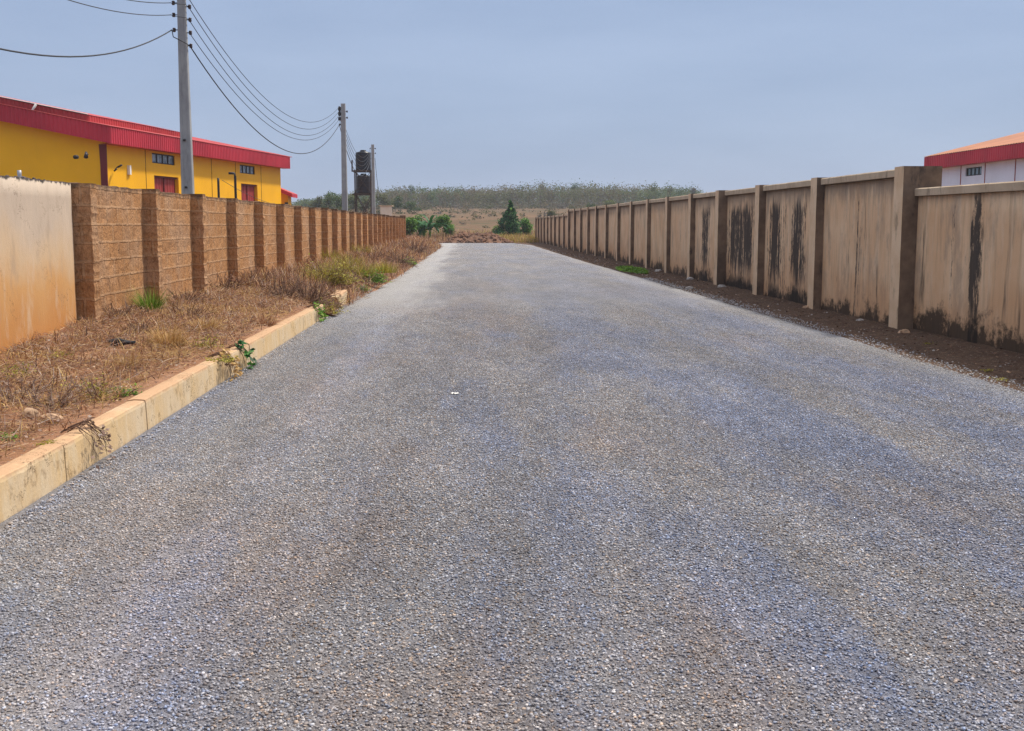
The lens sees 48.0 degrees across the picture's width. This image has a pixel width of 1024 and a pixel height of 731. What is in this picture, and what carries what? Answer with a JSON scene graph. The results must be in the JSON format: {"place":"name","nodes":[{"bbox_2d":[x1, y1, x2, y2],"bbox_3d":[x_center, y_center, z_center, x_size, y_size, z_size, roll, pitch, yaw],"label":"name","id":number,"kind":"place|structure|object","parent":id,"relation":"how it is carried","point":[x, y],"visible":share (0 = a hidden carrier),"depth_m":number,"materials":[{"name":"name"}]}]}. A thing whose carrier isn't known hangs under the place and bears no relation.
{"place":"outdoors","nodes":[
{"label":"outdoors","id":0,"kind":"place"},
{"bbox_2d":[0,234,441,465],"bbox_3d":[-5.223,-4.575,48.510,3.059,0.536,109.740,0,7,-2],"label":"verge","id":1,"kind":"structure","parent":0,"point":[98,411],"depth_m":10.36,"materials":[{"name":"plant"}]},
{"bbox_2d":[0,431,18,440],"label":"weed","id":2,"kind":"object","parent":1,"relation":"on","point":[14,436],"visible":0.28,"depth_m":7.30,"materials":[{"name":"green plant"}]},
{"bbox_2d":[2,359,35,378],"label":"weed","id":3,"kind":"object","parent":1,"relation":"on","point":[26,369],"visible":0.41,"depth_m":9.86,"materials":[{"name":"brown plant"}]},
{"bbox_2d":[0,368,56,402],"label":"dry bush","id":4,"kind":"object","parent":1,"relation":"on","point":[22,391],"visible":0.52,"depth_m":8.88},
{"bbox_2d":[21,408,40,418],"bbox_3d":[-3.419,0.341,8.166,0.121,0.086,0.158,0,7,-2],"label":"clod","id":5,"kind":"object","parent":1,"relation":"on","point":[30,413],"visible":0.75,"depth_m":8.11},
{"bbox_2d":[36,439,56,445],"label":"weed","id":6,"kind":"object","parent":1,"relation":"on","point":[41,443],"visible":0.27,"depth_m":7.18,"materials":[{"name":"yellow plant"}]},
{"bbox_2d":[0,367,97,410],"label":"dry bush","id":7,"kind":"object","parent":1,"relation":"on","point":[37,397],"visible":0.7,"depth_m":8.63,"materials":[{"name":"plant"}]},
{"bbox_2d":[38,413,63,421],"bbox_3d":[-3.215,0.363,8.005,0.172,0.062,0.096,0,7,-2],"label":"stone","id":8,"kind":"object","parent":1,"relation":"on","point":[52,415],"visible":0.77,"depth_m":7.98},
{"bbox_2d":[46,351,73,358],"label":"weed","id":9,"kind":"object","parent":1,"relation":"on","point":[55,356],"visible":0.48,"depth_m":11.33,"materials":[{"name":"brown plant"}]},
{"bbox_2d":[60,373,124,402],"bbox_3d":[-3.285,0.185,9.073,0.537,0.310,0.436,0,7,-2],"label":"weed","id":10,"kind":"object","parent":1,"relation":"on","point":[101,391],"visible":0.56,"depth_m":9.04,"materials":[{"name":"brown plant"}]},
{"bbox_2d":[69,375,126,395],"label":"dry bush","id":11,"kind":"object","parent":1,"relation":"on","point":[94,386],"visible":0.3,"depth_m":9.27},
{"bbox_2d":[102,301,138,318],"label":"dry bush","id":12,"kind":"object","parent":1,"relation":"on","point":[111,308],"visible":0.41,"depth_m":14.69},
{"bbox_2d":[108,338,135,345],"bbox_3d":[-4.163,-0.247,12.270,0.260,0.080,0.139,0,7,-2],"label":"rubber scrap","id":13,"kind":"object","parent":1,"relation":"on","point":[126,342],"visible":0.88,"depth_m":12.24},
{"bbox_2d":[107,378,141,396],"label":"weed","id":14,"kind":"object","parent":1,"relation":"on","point":[129,392],"visible":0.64,"depth_m":9.36,"materials":[{"name":"green plant"}]},
{"bbox_2d":[107,349,154,371],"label":"grass tuft","id":15,"kind":"object","parent":1,"relation":"on","point":[132,360],"visible":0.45,"depth_m":10.82,"materials":[{"name":"plant"}]},
{"bbox_2d":[113,318,162,334],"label":"dry bush","id":16,"kind":"object","parent":1,"relation":"on","point":[141,328],"visible":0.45,"depth_m":13.49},
{"bbox_2d":[130,283,177,311],"bbox_3d":[-5.000,-0.946,15.816,0.946,0.438,0.915,0,7,-2],"label":"grass tuft","id":17,"kind":"object","parent":1,"relation":"on","point":[159,304],"visible":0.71,"depth_m":15.75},
{"bbox_2d":[141,321,199,349],"bbox_3d":[-3.792,-0.340,12.675,0.849,0.360,0.839,0,7,-2],"label":"grass tuft","id":18,"kind":"object","parent":1,"relation":"on","point":[168,336],"visible":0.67,"depth_m":12.61,"materials":[{"name":"plant"}]},
{"bbox_2d":[166,287,212,302],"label":"dry bush","id":19,"kind":"object","parent":1,"relation":"on","point":[186,296],"visible":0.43,"depth_m":17.89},
{"bbox_2d":[169,299,218,318],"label":"dry bush","id":20,"kind":"object","parent":1,"relation":"on","point":[197,311],"visible":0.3,"depth_m":15.54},
{"bbox_2d":[182,311,230,330],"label":"grass tuft","id":21,"kind":"object","parent":1,"relation":"on","point":[209,324],"visible":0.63,"depth_m":14.29,"materials":[{"name":"plant"}]},
{"bbox_2d":[190,334,224,348],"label":"weed","id":22,"kind":"object","parent":1,"relation":"on","point":[206,342],"visible":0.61,"depth_m":12.73,"materials":[{"name":"brown plant"}]},
{"bbox_2d":[205,352,237,366],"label":"weed","id":23,"kind":"object","parent":1,"relation":"on","point":[227,360],"visible":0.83,"depth_m":11.61,"materials":[{"name":"yellow plant"}]},
{"bbox_2d":[207,270,255,290],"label":"dry bush","id":24,"kind":"object","parent":1,"relation":"on","point":[228,282],"visible":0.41,"depth_m":20.73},
{"bbox_2d":[240,266,277,283],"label":"dry bush","id":25,"kind":"object","parent":1,"relation":"on","point":[253,270],"visible":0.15,"depth_m":22.98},
{"bbox_2d":[251,312,282,325],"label":"grass tuft","id":26,"kind":"object","parent":1,"relation":"on","point":[272,323],"visible":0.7,"depth_m":15.67,"materials":[{"name":"plant"}]},
{"bbox_2d":[249,270,306,302],"bbox_3d":[-4.102,-1.388,20.403,0.957,0.672,1.107,3,7,22],"label":"dry bush","id":27,"kind":"object","parent":1,"relation":"on","point":[285,290],"visible":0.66,"depth_m":20.32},
{"bbox_2d":[271,263,345,308],"bbox_3d":[-3.708,-1.397,20.938,1.283,0.959,1.517,-7,10,-44],"label":"dry bush","id":28,"kind":"object","parent":1,"relation":"on","point":[312,293],"visible":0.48,"depth_m":20.87,"materials":[{"name":"plant"}]},
{"bbox_2d":[297,262,346,285],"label":"grass tuft","id":29,"kind":"object","parent":1,"relation":"on","point":[317,277],"visible":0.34,"depth_m":24.86,"materials":[{"name":"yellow plant"}]},
{"bbox_2d":[310,294,349,317],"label":"weed","id":30,"kind":"object","parent":1,"relation":"on","point":[331,309],"visible":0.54,"depth_m":20.69,"materials":[{"name":"brown plant"}]},
{"bbox_2d":[320,247,345,259],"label":"grass tuft","id":31,"kind":"object","parent":1,"relation":"on","point":[334,253],"visible":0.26,"depth_m":36.72,"materials":[{"name":"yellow plant"}]},
{"bbox_2d":[303,253,366,286],"bbox_3d":[-3.936,-2.038,25.200,1.334,0.857,1.362,3,8,23],"label":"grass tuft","id":32,"kind":"object","parent":1,"relation":"on","point":[341,279],"visible":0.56,"depth_m":25.09,"materials":[{"name":"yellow plant"}]},
{"bbox_2d":[316,254,363,272],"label":"grass tuft","id":33,"kind":"object","parent":1,"relation":"on","point":[335,264],"visible":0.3,"depth_m":28.96,"materials":[{"name":"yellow plant"}]},
{"bbox_2d":[329,249,365,264],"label":"grass tuft","id":34,"kind":"object","parent":1,"relation":"on","point":[356,260],"visible":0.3,"depth_m":33.61,"materials":[{"name":"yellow plant"}]},
{"bbox_2d":[344,270,365,285],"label":"shrub","id":35,"kind":"object","parent":1,"relation":"on","point":[358,278],"visible":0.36,"depth_m":26.83,"materials":[{"name":"yellow plant"}]},
{"bbox_2d":[352,284,370,292],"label":"weed","id":36,"kind":"object","parent":1,"relation":"on","point":[362,288],"visible":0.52,"depth_m":27.05,"materials":[{"name":"brown plant"}]},
{"bbox_2d":[345,261,380,276],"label":"grass tuft","id":37,"kind":"object","parent":1,"relation":"on","point":[365,269],"visible":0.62,"depth_m":29.22,"materials":[{"name":"yellow plant"}]},
{"bbox_2d":[350,243,377,252],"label":"grass tuft","id":38,"kind":"object","parent":1,"relation":"on","point":[359,249],"visible":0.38,"depth_m":45.09,"materials":[{"name":"brown plant"}]},
{"bbox_2d":[351,248,387,260],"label":"dry bush","id":39,"kind":"object","parent":1,"relation":"on","point":[373,256],"visible":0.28,"depth_m":39.59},
{"bbox_2d":[356,269,390,284],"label":"weed","id":40,"kind":"object","parent":1,"relation":"on","point":[377,279],"visible":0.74,"depth_m":29.32,"materials":[{"name":"green plant"}]},
{"bbox_2d":[368,261,400,272],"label":"grass tuft","id":41,"kind":"object","parent":1,"relation":"on","point":[388,269],"visible":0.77,"depth_m":32.39,"materials":[{"name":"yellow plant"}]},
{"bbox_2d":[377,247,420,266],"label":"dry bush","id":42,"kind":"object","parent":1,"relation":"on","point":[402,261],"visible":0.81,"depth_m":41.08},
{"bbox_2d":[397,239,433,253],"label":"dry bush","id":43,"kind":"object","parent":1,"relation":"on","point":[420,250],"visible":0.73,"depth_m":56.42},
{"bbox_2d":[324,206,572,317],"bbox_3d":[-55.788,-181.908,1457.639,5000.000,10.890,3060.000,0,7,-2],"label":"ground","id":44,"kind":"structure","parent":0,"point":[486,220],"depth_m":270.69,"materials":[{"name":"soil"}]},
{"bbox_2d":[0,175,76,352],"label":"rendered wall","id":45,"kind":"structure","parent":44,"relation":"on","point":[37,283],"depth_m":12.39,"materials":[{"name":"paint"}]},
{"bbox_2d":[0,96,289,203],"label":"warehouse","id":46,"kind":"structure","parent":44,"relation":"on","point":[44,141],"depth_m":59.59,"materials":[{"name":"yellow paint"}]},
{"bbox_2d":[152,153,173,164],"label":"window","id":47,"kind":"structure","parent":46,"relation":"in","point":[156,158],"depth_m":64.71,"materials":[{"name":"glass"}]},
{"bbox_2d":[154,175,176,192],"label":"door","id":48,"kind":"structure","parent":46,"relation":"in","point":[165,184],"depth_m":65.36,"materials":[{"name":"red paint"}]},
{"bbox_2d":[240,165,253,174],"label":"window","id":49,"kind":"structure","parent":46,"relation":"in","point":[245,169],"depth_m":77.05,"materials":[{"name":"glass"}]},
{"bbox_2d":[241,184,255,200],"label":"door","id":50,"kind":"structure","parent":46,"relation":"in","point":[248,189],"depth_m":77.46,"materials":[{"name":"red paint"}]},
{"bbox_2d":[172,0,194,193],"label":"utility pole","id":51,"kind":"object","parent":44,"relation":"on","point":[187,168],"visible":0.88,"depth_m":31.96,"materials":[{"name":"concrete"}]},
{"bbox_2d":[0,29,370,175],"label":"overhead wire","id":52,"kind":"object","parent":51,"relation":"attached to","point":[197,58],"visible":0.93,"depth_m":31.40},
{"bbox_2d":[69,0,370,165],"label":"overhead wire","id":53,"kind":"object","parent":51,"relation":"attached to","point":[212,54],"visible":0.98,"depth_m":33.56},
{"bbox_2d":[129,0,369,161],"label":"overhead wire","id":54,"kind":"object","parent":51,"relation":"attached to","point":[233,71],"visible":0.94,"depth_m":36.84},
{"bbox_2d":[190,1,370,156],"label":"overhead wire","id":55,"kind":"object","parent":51,"relation":"attached to","point":[252,85],"visible":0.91,"depth_m":40.34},
{"bbox_2d":[217,178,219,197],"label":"stand pipe","id":56,"kind":"object","parent":44,"relation":"on","point":[218,187],"visible":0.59,"depth_m":53.88,"materials":[{"name":"metal"}]},
{"bbox_2d":[228,172,236,197],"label":"stand pipe","id":57,"kind":"object","parent":44,"relation":"on","point":[235,186],"visible":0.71,"depth_m":54.86,"materials":[{"name":"metal"}]},
{"bbox_2d":[68,182,405,321],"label":"boundary wall","id":58,"kind":"structure","parent":44,"relation":"on","point":[124,238],"depth_m":18.92,"materials":[{"name":"brick"}]},
{"bbox_2d":[281,188,297,204],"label":"annex","id":59,"kind":"object","parent":44,"relation":"on","point":[286,195],"visible":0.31,"depth_m":84.56,"materials":[{"name":"yellow paint"}]},
{"bbox_2d":[309,195,323,207],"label":"tree","id":60,"kind":"object","parent":44,"relation":"on","point":[319,201],"visible":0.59,"depth_m":257.63,"materials":[{"name":"green plant"}]},
{"bbox_2d":[320,191,341,209],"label":"tree","id":61,"kind":"object","parent":44,"relation":"on","point":[329,201],"visible":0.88,"depth_m":256.13,"materials":[{"name":"green plant"}]},
{"bbox_2d":[333,195,341,209],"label":"tree","id":62,"kind":"object","parent":44,"relation":"on","point":[338,203],"visible":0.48,"depth_m":260.83,"materials":[{"name":"green plant"}]},
{"bbox_2d":[330,290,346,307],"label":"broken kerb block","id":63,"kind":"structure","parent":44,"relation":"on","point":[342,294],"depth_m":22.64,"materials":[{"name":"concrete"}]},
{"bbox_2d":[338,103,347,210],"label":"utility pole","id":64,"kind":"object","parent":44,"relation":"on","point":[342,114],"visible":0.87,"depth_m":66.63,"materials":[{"name":"concrete"}]},
{"bbox_2d":[191,35,370,169],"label":"overhead wire","id":65,"kind":"object","parent":64,"relation":"attached to","point":[256,114],"visible":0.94,"depth_m":40.54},
{"bbox_2d":[348,193,360,211],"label":"tree","id":66,"kind":"object","parent":44,"relation":"on","point":[350,201],"visible":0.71,"depth_m":265.72,"materials":[{"name":"green plant"}]},
{"bbox_2d":[351,160,371,212],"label":"water tank tower","id":67,"kind":"structure","parent":44,"relation":"on","point":[355,194],"depth_m":103.69,"materials":[{"name":"metal"}]},
{"bbox_2d":[355,150,370,169],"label":"water tank","id":68,"kind":"object","parent":67,"relation":"on","point":[363,154],"visible":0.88,"depth_m":103.51,"materials":[{"name":"black plastic"}]},
{"bbox_2d":[356,174,369,192],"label":"water tank","id":69,"kind":"object","parent":67,"relation":"on","point":[363,188],"visible":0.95,"depth_m":103.80,"materials":[{"name":"brown plastic"}]},
{"bbox_2d":[358,197,370,212],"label":"tree","id":70,"kind":"object","parent":44,"relation":"on","point":[364,201],"visible":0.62,"depth_m":263.78,"materials":[{"name":"green plant"}]},
{"bbox_2d":[371,144,375,213],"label":"utility pole","id":71,"kind":"object","parent":44,"relation":"on","point":[373,179],"visible":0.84,"depth_m":100.30,"materials":[{"name":"concrete"}]},
{"bbox_2d":[375,193,395,204],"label":"tree","id":72,"kind":"object","parent":44,"relation":"on","point":[384,201],"visible":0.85,"depth_m":285.76,"materials":[{"name":"green plant"}]},
{"bbox_2d":[379,205,393,215],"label":"pump house","id":73,"kind":"structure","parent":44,"relation":"on","point":[386,209],"depth_m":88.89,"materials":[{"name":"concrete"}]},
{"bbox_2d":[390,196,405,209],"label":"tree","id":74,"kind":"object","parent":44,"relation":"on","point":[396,203],"visible":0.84,"depth_m":295.46,"materials":[{"name":"green plant"}]},
{"bbox_2d":[406,216,417,234],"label":"bush","id":75,"kind":"object","parent":44,"relation":"on","point":[411,222],"visible":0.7,"depth_m":116.54,"materials":[{"name":"green plant"}]},
{"bbox_2d":[403,201,422,210],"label":"tree","id":76,"kind":"object","parent":44,"relation":"on","point":[410,204],"visible":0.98,"depth_m":296.16,"materials":[{"name":"green plant"}]},
{"bbox_2d":[411,215,426,235],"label":"bush","id":77,"kind":"object","parent":44,"relation":"on","point":[418,222],"visible":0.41,"depth_m":122.73,"materials":[{"name":"green plant"}]},
{"bbox_2d":[414,220,439,237],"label":"banana plant","id":78,"kind":"object","parent":44,"relation":"on","point":[424,227],"visible":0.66,"depth_m":120.37,"materials":[{"name":"green plant"}]},
{"bbox_2d":[414,214,450,235],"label":"banana plant","id":79,"kind":"object","parent":44,"relation":"on","point":[428,224],"visible":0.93,"depth_m":118.82,"materials":[{"name":"green plant"}]},
{"bbox_2d":[433,214,454,236],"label":"bush","id":80,"kind":"object","parent":44,"relation":"on","point":[442,220],"visible":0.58,"depth_m":122.49,"materials":[{"name":"green plant"}]},
{"bbox_2d":[446,224,455,235],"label":"bush","id":81,"kind":"object","parent":44,"relation":"on","point":[450,230],"visible":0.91,"depth_m":121.06,"materials":[{"name":"green plant"}]},
{"bbox_2d":[440,231,513,242],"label":"dirt mound","id":82,"kind":"object","parent":44,"relation":"on","point":[472,237],"visible":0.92,"depth_m":102.96,"materials":[{"name":"soil"}]},
{"bbox_2d":[325,192,667,227],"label":"scrub","id":83,"kind":"object","parent":44,"relation":"on","point":[520,205],"visible":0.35,"depth_m":397.74,"materials":[{"name":"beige plant"}]},
{"bbox_2d":[291,178,706,207],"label":"woodland","id":84,"kind":"object","parent":44,"relation":"on","point":[504,192],"visible":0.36,"depth_m":457.09,"materials":[{"name":"green plant"}]},
{"bbox_2d":[492,199,523,235],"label":"conical tree","id":85,"kind":"object","parent":44,"relation":"on","point":[510,216],"visible":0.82,"depth_m":126.44,"materials":[{"name":"green plant"}]},
{"bbox_2d":[519,217,533,234],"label":"bush","id":86,"kind":"object","parent":44,"relation":"on","point":[526,227],"visible":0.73,"depth_m":128.96,"materials":[{"name":"green plant"}]},
{"bbox_2d":[532,179,544,202],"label":"tree","id":87,"kind":"object","parent":44,"relation":"on","point":[540,196],"visible":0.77,"depth_m":465.64,"materials":[{"name":"green plant"}]},
{"bbox_2d":[535,214,567,247],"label":"boundary wall","id":88,"kind":"structure","parent":44,"relation":"on","point":[551,230],"depth_m":89.05,"materials":[{"name":"concrete"}]},
{"bbox_2d":[547,210,556,215],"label":"bush","id":89,"kind":"object","parent":44,"relation":"on","point":[552,213],"visible":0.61,"depth_m":228.05,"materials":[{"name":"green plant"}]},
{"bbox_2d":[602,199,615,204],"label":"bush","id":90,"kind":"object","parent":44,"relation":"on","point":[607,203],"visible":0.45,"depth_m":297.88,"materials":[{"name":"green plant"}]},
{"bbox_2d":[651,182,659,198],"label":"tree","id":91,"kind":"object","parent":44,"relation":"on","point":[656,187],"visible":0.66,"depth_m":456.89,"materials":[{"name":"green plant"}]},
{"bbox_2d":[407,227,539,242],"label":"rough grass","id":92,"kind":"structure","parent":0,"point":[524,238],"depth_m":115.96,"materials":[{"name":"plant"}]},
{"bbox_2d":[0,243,1023,730],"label":"road","id":93,"kind":"structure","parent":0,"point":[494,275],"depth_m":5.59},
{"bbox_2d":[0,304,323,522],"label":"kerb","id":94,"kind":"structure","parent":93,"relation":"on","point":[32,476],"depth_m":8.36,"materials":[{"name":"concrete"}]},
{"bbox_2d":[60,415,115,469],"bbox_3d":[-2.823,0.500,7.648,0.294,0.341,0.445,0,7,-2],"label":"creeper","id":95,"kind":"object","parent":94,"relation":"on","point":[90,426],"visible":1,"depth_m":7.69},
{"bbox_2d":[207,348,242,381],"bbox_3d":[-2.977,-0.013,11.948,0.322,0.343,0.651,0,7,-2],"label":"creeper","id":96,"kind":"object","parent":94,"relation":"on","point":[234,363],"visible":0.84,"depth_m":11.92,"materials":[{"name":"plant"}]},
{"bbox_2d":[227,339,258,368],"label":"creeper","id":97,"kind":"object","parent":94,"relation":"on","point":[245,352],"visible":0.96,"depth_m":12.70,"materials":[{"name":"green plant"}]},
{"bbox_2d":[304,301,327,321],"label":"creeper","id":98,"kind":"object","parent":94,"relation":"on","point":[320,312],"visible":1,"depth_m":18.95,"materials":[{"name":"green plant"}]},
{"bbox_2d":[0,301,1023,730],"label":"road chippings","id":99,"kind":"object","parent":93,"relation":"on","point":[836,401],"visible":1,"depth_m":6.08,"materials":[{"name":"gravel"}]},
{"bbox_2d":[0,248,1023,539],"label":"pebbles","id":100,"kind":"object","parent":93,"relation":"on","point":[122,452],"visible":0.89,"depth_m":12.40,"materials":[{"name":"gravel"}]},
{"bbox_2d":[516,242,1023,392],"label":"dirt strip","id":101,"kind":"object","parent":93,"relation":"on","point":[969,350],"visible":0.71,"depth_m":16.74,"materials":[{"name":"soil"}]},
{"bbox_2d":[615,265,648,273],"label":"weed","id":102,"kind":"object","parent":101,"relation":"on","point":[633,269],"visible":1,"depth_m":38.67,"materials":[{"name":"green plant"}]},
{"bbox_2d":[567,166,942,328],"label":"tall boundary wall","id":103,"kind":"structure","parent":101,"relation":"on","point":[846,244],"depth_m":23.12,"materials":[{"name":"concrete"}]},
{"bbox_2d":[556,251,1023,387],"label":"leaf litter","id":104,"kind":"object","parent":101,"relation":"on","point":[806,315],"visible":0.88,"depth_m":19.93,"materials":[{"name":"plant"}]},
{"bbox_2d":[898,329,909,332],"bbox_3d":[5.691,-0.479,16.693,0.178,0.107,0.164,0,7,-2],"label":"stone","id":105,"kind":"object","parent":101,"relation":"on","point":[904,331],"visible":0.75,"depth_m":16.64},
{"bbox_2d":[913,180,1023,353],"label":"boundary wall","id":106,"kind":"structure","parent":101,"relation":"on","point":[969,275],"depth_m":15.14,"materials":[{"name":"concrete"}]},
{"bbox_2d":[0,0,1023,205],"label":"sky","id":107,"kind":"structure","parent":0,"point":[712,95],"materials":[{"name":"blue"}]},
{"bbox_2d":[924,132,1023,185],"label":"warehouse","id":108,"kind":"structure","parent":0,"point":[1000,159],"depth_m":70.04,"materials":[{"name":"white paint"}]},
{"bbox_2d":[966,166,981,175],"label":"window","id":109,"kind":"structure","parent":108,"relation":"in","point":[973,171],"depth_m":71.21,"materials":[{"name":"glass"}]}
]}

